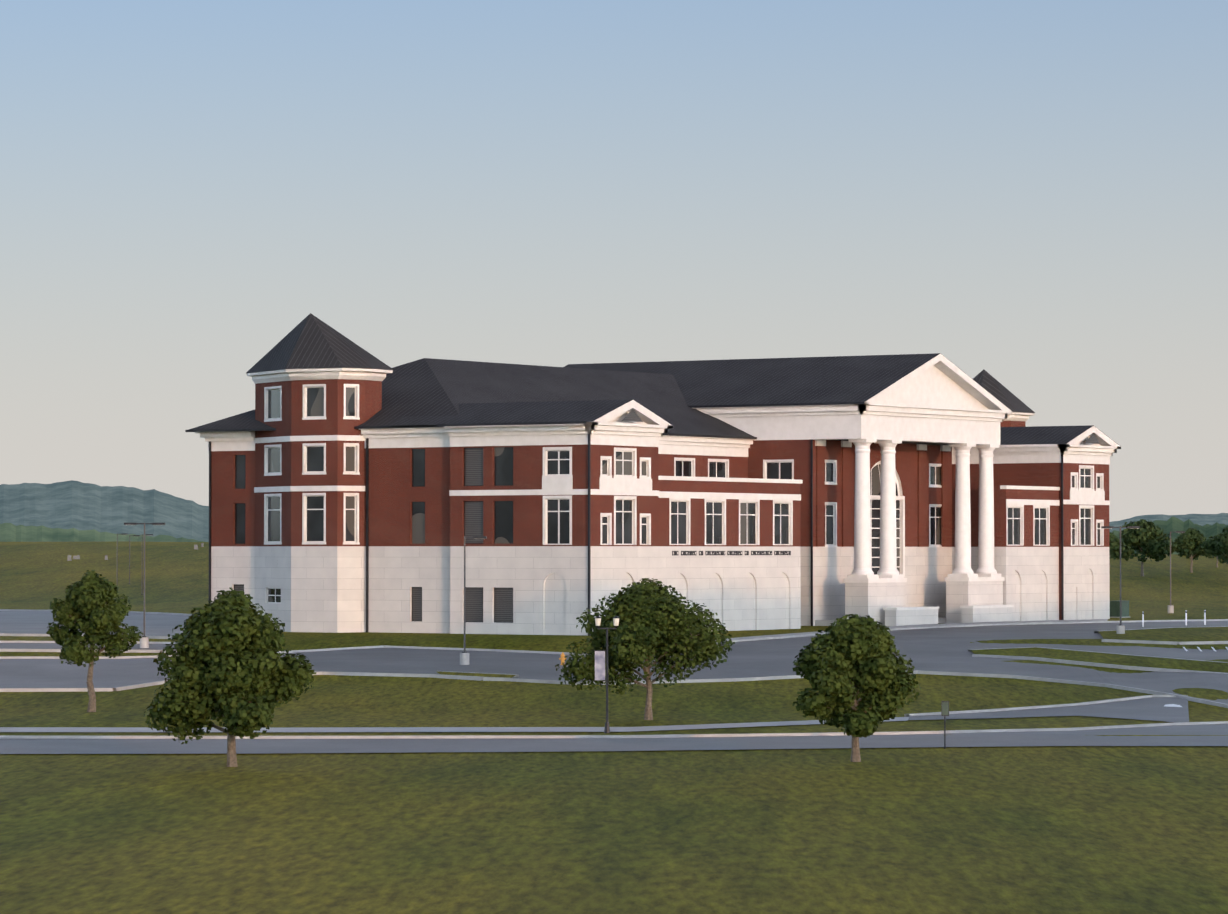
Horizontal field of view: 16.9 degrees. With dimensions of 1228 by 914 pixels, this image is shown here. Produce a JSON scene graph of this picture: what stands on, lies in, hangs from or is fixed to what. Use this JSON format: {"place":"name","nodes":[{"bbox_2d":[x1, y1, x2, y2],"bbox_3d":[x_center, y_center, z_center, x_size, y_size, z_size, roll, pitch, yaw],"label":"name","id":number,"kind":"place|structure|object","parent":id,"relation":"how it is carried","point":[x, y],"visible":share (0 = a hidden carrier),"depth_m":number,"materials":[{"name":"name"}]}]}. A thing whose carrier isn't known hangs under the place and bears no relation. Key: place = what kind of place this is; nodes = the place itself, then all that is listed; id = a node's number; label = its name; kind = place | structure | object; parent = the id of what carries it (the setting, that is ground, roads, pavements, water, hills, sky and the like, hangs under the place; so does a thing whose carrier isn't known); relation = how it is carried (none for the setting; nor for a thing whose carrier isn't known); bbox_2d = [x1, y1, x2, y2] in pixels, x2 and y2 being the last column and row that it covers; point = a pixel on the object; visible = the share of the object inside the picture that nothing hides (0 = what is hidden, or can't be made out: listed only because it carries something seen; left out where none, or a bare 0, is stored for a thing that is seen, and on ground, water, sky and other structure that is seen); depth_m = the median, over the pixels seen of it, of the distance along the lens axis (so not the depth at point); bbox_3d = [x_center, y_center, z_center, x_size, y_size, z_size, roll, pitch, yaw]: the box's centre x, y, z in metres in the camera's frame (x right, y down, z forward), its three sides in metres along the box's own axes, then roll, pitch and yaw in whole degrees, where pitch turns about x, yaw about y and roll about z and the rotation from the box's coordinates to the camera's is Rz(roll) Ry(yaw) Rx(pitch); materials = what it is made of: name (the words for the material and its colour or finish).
{"place":"outdoors","nodes":[
{"label":"outdoors","id":0,"kind":"place"},
{"bbox_2d":[0,523,204,541],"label":"hill","id":1,"kind":"structure","parent":0,"point":[10,532],"depth_m":1490.31,"materials":[{"name":"green plant"}]},
{"bbox_2d":[0,480,208,541],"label":"hill","id":2,"kind":"structure","parent":0,"point":[77,505],"depth_m":2519.10,"materials":[{"name":"green plant"}]},
{"bbox_2d":[0,717,908,731],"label":"sidewalk","id":3,"kind":"structure","parent":0,"point":[378,729],"depth_m":195.43,"materials":[{"name":"concrete"}]},
{"bbox_2d":[0,541,1227,913],"bbox_3d":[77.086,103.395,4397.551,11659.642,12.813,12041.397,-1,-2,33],"label":"ground","id":4,"kind":"structure","parent":0,"point":[982,831],"depth_m":137.46,"materials":[{"name":"green plant"}]},
{"bbox_2d":[0,641,183,652],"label":"parking lot","id":5,"kind":"structure","parent":4,"relation":"on","point":[41,646],"depth_m":274.27,"materials":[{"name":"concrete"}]},
{"bbox_2d":[46,570,142,711],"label":"tree","id":6,"kind":"object","parent":4,"relation":"on","point":[89,595],"visible":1,"depth_m":217.67,"materials":[{"name":"green plant"}]},
{"bbox_2d":[0,609,202,638],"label":"parking lot","id":7,"kind":"structure","parent":4,"relation":"on","point":[27,622],"depth_m":346.37,"materials":[{"name":"grey asphalt"}]},
{"bbox_2d":[117,533,127,587],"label":"lot lamp","id":8,"kind":"object","parent":4,"relation":"on","point":[117,554],"visible":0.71,"depth_m":524.91,"materials":[{"name":"metal"}]},
{"bbox_2d":[129,535,139,583],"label":"lot lamp","id":9,"kind":"object","parent":4,"relation":"on","point":[129,555],"visible":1,"depth_m":537.48,"materials":[{"name":"metal"}]},
{"bbox_2d":[67,543,203,560],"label":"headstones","id":10,"kind":"object","parent":4,"relation":"on","point":[106,556],"visible":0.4,"depth_m":629.26,"materials":[{"name":"stone"}]},
{"bbox_2d":[124,523,164,647],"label":"lot lamp","id":11,"kind":"object","parent":4,"relation":"on","point":[144,641],"visible":0.71,"depth_m":273.78,"materials":[{"name":"metal"}]},
{"bbox_2d":[141,534,152,594],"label":"lot lamp","id":12,"kind":"object","parent":4,"relation":"on","point":[142,559],"visible":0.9,"depth_m":502.08,"materials":[{"name":"metal"}]},
{"bbox_2d":[143,587,316,766],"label":"tree","id":13,"kind":"object","parent":4,"relation":"on","point":[229,638],"visible":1,"depth_m":158.80,"materials":[{"name":"green plant"}]},
{"bbox_2d":[460,536,486,664],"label":"lamp","id":14,"kind":"object","parent":4,"relation":"on","point":[464,657],"visible":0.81,"depth_m":255.42,"materials":[{"name":"metal"}]},
{"bbox_2d":[594,616,618,732],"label":"lamp post","id":15,"kind":"object","parent":4,"relation":"on","point":[599,664],"visible":0.98,"depth_m":190.24,"materials":[{"name":"metal"}]},
{"bbox_2d":[0,619,1227,707],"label":"road","id":16,"kind":"structure","parent":4,"relation":"on","point":[937,650],"depth_m":256.17,"materials":[{"name":"grey asphalt"}]},
{"bbox_2d":[436,671,518,680],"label":"drain","id":17,"kind":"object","parent":16,"relation":"on","point":[470,675],"depth_m":246.80,"materials":[{"name":"grey concrete"}]},
{"bbox_2d":[559,652,565,664],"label":"fire hydrant","id":18,"kind":"object","parent":16,"relation":"on","point":[562,658],"visible":0.73,"depth_m":254.90,"materials":[{"name":"metal"}]},
{"bbox_2d":[715,619,1107,640],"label":"sidewalk","id":19,"kind":"structure","parent":16,"relation":"on","point":[890,627],"depth_m":330.81,"materials":[{"name":"concrete"}]},
{"bbox_2d":[968,647,1227,673],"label":"traffic island","id":20,"kind":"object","parent":16,"relation":"on","point":[1118,661],"visible":0.96,"depth_m":257.59,"materials":[{"name":"green plant"}]},
{"bbox_2d":[1142,612,1143,626],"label":"delineator","id":21,"kind":"object","parent":16,"relation":"on","point":[1142,619],"visible":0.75,"depth_m":326.42,"materials":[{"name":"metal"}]},
{"bbox_2d":[1185,611,1186,625],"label":"delineator","id":22,"kind":"object","parent":16,"relation":"on","point":[1185,618],"visible":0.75,"depth_m":332.48,"materials":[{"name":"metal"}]},
{"bbox_2d":[1204,610,1205,624],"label":"bollard","id":23,"kind":"object","parent":16,"relation":"on","point":[1204,617],"visible":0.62,"depth_m":334.54,"materials":[{"name":"metal"}]},
{"bbox_2d":[555,578,734,719],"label":"tree","id":24,"kind":"object","parent":4,"relation":"on","point":[658,623],"visible":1,"depth_m":207.02,"materials":[{"name":"green plant"}]},
{"bbox_2d":[792,614,920,761],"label":"tree","id":25,"kind":"object","parent":4,"relation":"on","point":[844,663],"visible":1,"depth_m":161.75,"materials":[{"name":"green plant"}]},
{"bbox_2d":[941,701,948,748],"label":"sign post","id":26,"kind":"object","parent":4,"relation":"on","point":[944,708],"visible":1,"depth_m":170.43,"materials":[{"name":"metal"}]},
{"bbox_2d":[904,695,1188,722],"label":"lower lane","id":27,"kind":"structure","parent":4,"relation":"on","point":[1149,707],"depth_m":217.64,"materials":[{"name":"grey asphalt"}]},
{"bbox_2d":[1164,704,1181,706],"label":"arrow marking","id":28,"kind":"object","parent":27,"relation":"on","point":[1171,705],"visible":0.5,"depth_m":222.44,"materials":[{"name":"white paint"}]},
{"bbox_2d":[1110,601,1128,617],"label":"utility cabinet","id":29,"kind":"object","parent":4,"relation":"on","point":[1114,609],"visible":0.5,"depth_m":374.17,"materials":[{"name":"metal"}]},
{"bbox_2d":[1109,531,1132,566],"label":"tree","id":30,"kind":"object","parent":4,"relation":"on","point":[1112,536],"visible":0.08,"depth_m":623.73,"materials":[{"name":"green plant"}]},
{"bbox_2d":[1109,519,1177,575],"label":"tree","id":31,"kind":"object","parent":4,"relation":"on","point":[1144,537],"visible":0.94,"depth_m":582.14,"materials":[{"name":"green plant"}]},
{"bbox_2d":[1121,516,1227,554],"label":"treeline","id":32,"kind":"object","parent":4,"relation":"on","point":[1172,524],"visible":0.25,"depth_m":1483.50,"materials":[{"name":"green plant"}]},
{"bbox_2d":[1168,531,1184,612],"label":"lamp","id":33,"kind":"object","parent":4,"relation":"on","point":[1170,608],"visible":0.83,"depth_m":399.56,"materials":[{"name":"metal"}]},
{"bbox_2d":[1172,528,1206,572],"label":"tree","id":34,"kind":"object","parent":4,"relation":"on","point":[1189,542],"visible":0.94,"depth_m":599.52,"materials":[{"name":"green plant"}]},
{"bbox_2d":[1202,527,1227,563],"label":"tree","id":35,"kind":"object","parent":4,"relation":"on","point":[1216,547],"visible":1,"depth_m":567.10,"materials":[{"name":"green plant"}]},
{"bbox_2d":[1204,534,1227,566],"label":"tree","id":36,"kind":"object","parent":4,"relation":"on","point":[1209,555],"visible":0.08,"depth_m":626.88,"materials":[{"name":"green plant"}]},
{"bbox_2d":[0,721,1227,753],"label":"road","id":37,"kind":"structure","parent":0,"point":[28,744],"depth_m":174.59,"materials":[{"name":"grey asphalt"}]},
{"bbox_2d":[0,0,1227,521],"label":"sky","id":38,"kind":"structure","parent":0,"point":[1032,195],"materials":[{"name":"blue"}]},
{"bbox_2d":[185,313,1120,635],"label":"building","id":39,"kind":"structure","parent":0,"point":[353,487],"depth_m":314.00,"materials":[{"name":"brick"}]},
{"bbox_2d":[847,439,1000,577],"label":"portico columns","id":40,"kind":"structure","parent":39,"relation":"on","point":[862,549],"depth_m":335.79,"materials":[{"name":"white paint"}]},
{"bbox_2d":[973,369,1034,426],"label":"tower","id":41,"kind":"structure","parent":0,"point":[1022,412],"depth_m":406.62,"materials":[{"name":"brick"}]},
{"bbox_2d":[1094,626,1227,644],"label":"island","id":42,"kind":"structure","parent":0,"point":[1190,635],"depth_m":287.98,"materials":[{"name":"green plant"}]},
{"bbox_2d":[1101,526,1139,633],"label":"lamp","id":43,"kind":"object","parent":42,"relation":"on","point":[1120,628],"visible":0.92,"depth_m":293.98,"materials":[{"name":"metal"}]},
{"bbox_2d":[1111,524,1224,538],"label":"trees","id":44,"kind":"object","parent":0,"point":[1116,533],"depth_m":2387.73,"materials":[{"name":"green plant"}]},
{"bbox_2d":[1109,513,1227,531],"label":"hill","id":45,"kind":"structure","parent":0,"point":[1209,519],"depth_m":5158.94,"materials":[{"name":"green plant"}]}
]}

